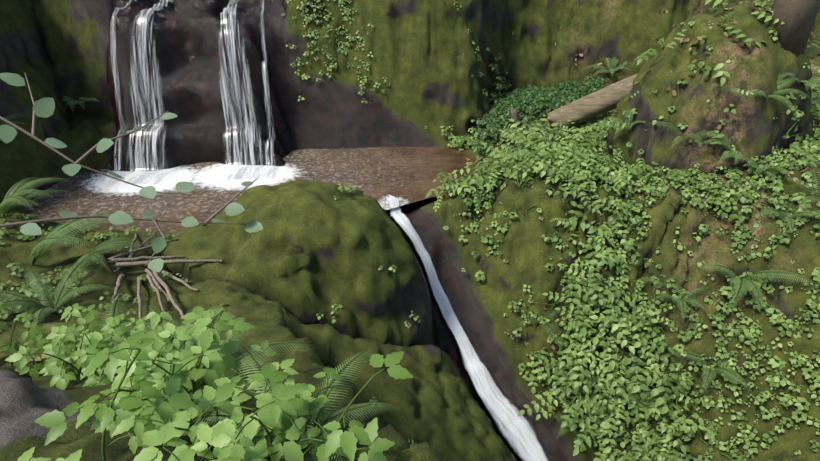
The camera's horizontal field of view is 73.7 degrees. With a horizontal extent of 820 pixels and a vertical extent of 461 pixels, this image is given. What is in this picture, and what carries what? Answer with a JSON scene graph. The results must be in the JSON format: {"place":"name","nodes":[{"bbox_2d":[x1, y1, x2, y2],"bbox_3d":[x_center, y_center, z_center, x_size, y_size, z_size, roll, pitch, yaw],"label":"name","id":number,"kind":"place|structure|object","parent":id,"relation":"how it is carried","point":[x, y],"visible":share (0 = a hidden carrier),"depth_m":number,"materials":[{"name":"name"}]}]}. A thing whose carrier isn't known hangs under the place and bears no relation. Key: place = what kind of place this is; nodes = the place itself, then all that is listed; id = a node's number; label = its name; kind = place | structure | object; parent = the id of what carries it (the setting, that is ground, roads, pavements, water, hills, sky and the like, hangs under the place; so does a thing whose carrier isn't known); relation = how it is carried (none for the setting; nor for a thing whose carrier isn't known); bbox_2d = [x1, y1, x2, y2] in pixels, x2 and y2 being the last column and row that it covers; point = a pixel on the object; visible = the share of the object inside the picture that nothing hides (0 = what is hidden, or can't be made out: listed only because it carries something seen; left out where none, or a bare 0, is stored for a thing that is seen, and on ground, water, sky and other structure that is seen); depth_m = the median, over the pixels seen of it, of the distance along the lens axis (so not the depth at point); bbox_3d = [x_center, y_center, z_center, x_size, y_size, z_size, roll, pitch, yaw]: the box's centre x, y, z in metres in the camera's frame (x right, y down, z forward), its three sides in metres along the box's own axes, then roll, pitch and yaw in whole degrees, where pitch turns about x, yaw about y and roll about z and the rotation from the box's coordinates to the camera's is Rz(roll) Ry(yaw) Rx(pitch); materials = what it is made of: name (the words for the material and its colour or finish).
{"place":"outdoors","nodes":[
{"label":"outdoors","id":0,"kind":"place"},
{"bbox_2d":[0,73,256,265],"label":"branches","id":1,"kind":"object","parent":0,"point":[78,161],"visible":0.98,"depth_m":1.91,"materials":[{"name":"brown wood"}]},
{"bbox_2d":[0,73,262,271],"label":"leaves","id":2,"kind":"object","parent":1,"relation":"attached to","point":[44,107],"visible":0.98,"depth_m":1.92,"materials":[{"name":"green plant"}]},
{"bbox_2d":[25,147,481,233],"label":"pool water","id":3,"kind":"structure","parent":0,"point":[405,175],"depth_m":7.67,"materials":[{"name":"brown liquid"}]},
{"bbox_2d":[102,0,135,180],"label":"waterfall","id":4,"kind":"structure","parent":3,"relation":"on","point":[115,85],"depth_m":7.65,"materials":[{"name":"liquid"}]},
{"bbox_2d":[121,0,170,179],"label":"waterfall","id":5,"kind":"structure","parent":3,"relation":"on","point":[137,163],"depth_m":7.75,"materials":[{"name":"liquid"}]},
{"bbox_2d":[218,0,272,175],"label":"waterfall","id":6,"kind":"structure","parent":3,"relation":"on","point":[251,144],"depth_m":7.92,"materials":[{"name":"liquid"}]},
{"bbox_2d":[0,0,819,460],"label":"terrain","id":7,"kind":"structure","parent":0,"point":[300,260],"depth_m":6.50,"materials":[{"name":"green plant"}]},
{"bbox_2d":[107,230,221,319],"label":"exposed roots","id":8,"kind":"object","parent":7,"relation":"on","point":[129,261],"visible":0.81,"depth_m":4.94,"materials":[{"name":"brown wood"}]},
{"bbox_2d":[0,302,412,460],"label":"plants","id":9,"kind":"object","parent":7,"relation":"on","point":[160,370],"visible":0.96,"depth_m":1.73,"materials":[{"name":"green plant"}]},
{"bbox_2d":[260,8,274,173],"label":"waterfall","id":10,"kind":"structure","parent":7,"relation":"on","point":[264,50],"depth_m":8.02,"materials":[{"name":"liquid"}]},
{"bbox_2d":[0,0,819,460],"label":"ground herbs","id":11,"kind":"object","parent":7,"relation":"on","point":[724,200],"visible":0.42,"depth_m":6.20,"materials":[{"name":"green plant"}]},
{"bbox_2d":[0,57,819,460],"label":"ferns","id":12,"kind":"object","parent":7,"relation":"on","point":[60,233],"visible":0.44,"depth_m":5.02,"materials":[{"name":"green plant"}]},
{"bbox_2d":[0,1,819,459],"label":"dead leaves","id":13,"kind":"object","parent":7,"relation":"on","point":[674,93],"visible":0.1,"depth_m":6.31,"materials":[{"name":"brown plant"}]},
{"bbox_2d":[385,194,547,460],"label":"cascade water","id":14,"kind":"structure","parent":7,"relation":"on","point":[518,433],"depth_m":6.61,"materials":[{"name":"white liquid"}]},
{"bbox_2d":[510,108,519,131],"bbox_3d":[1.662,-1.716,8.596,0.211,0.400,0.141,14,33,22],"label":"stump","id":15,"kind":"object","parent":7,"relation":"on","point":[514,113],"visible":0.6,"depth_m":8.53,"materials":[{"name":"wood"}]},
{"bbox_2d":[472,48,609,158],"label":"alcove herbs","id":16,"kind":"object","parent":7,"relation":"on","point":[542,99],"visible":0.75,"depth_m":9.05,"materials":[{"name":"green plant"}]},
{"bbox_2d":[545,74,636,131],"bbox_3d":[3.147,-2.075,8.163,2.451,1.137,0.420,-7,31,-11],"label":"fallen log","id":17,"kind":"object","parent":7,"relation":"on","point":[596,103],"visible":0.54,"depth_m":8.00,"materials":[{"name":"brown wood"}]},
{"bbox_2d":[426,0,819,460],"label":"bank leaves","id":18,"kind":"object","parent":7,"relation":"on","point":[573,151],"visible":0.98,"depth_m":6.24,"materials":[{"name":"green plant"}]},
{"bbox_2d":[485,0,819,460],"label":"plants","id":19,"kind":"object","parent":7,"relation":"on","point":[521,181],"visible":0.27,"depth_m":6.54,"materials":[{"name":"green plant"}]},
{"bbox_2d":[514,76,819,438],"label":"bank ferns","id":20,"kind":"object","parent":7,"relation":"on","point":[659,175],"visible":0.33,"depth_m":6.25,"materials":[{"name":"green plant"}]},
{"bbox_2d":[770,0,819,56],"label":"tree trunk","id":21,"kind":"object","parent":7,"relation":"on","point":[797,18],"visible":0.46,"depth_m":6.05,"materials":[{"name":"brown plant"}]}
]}

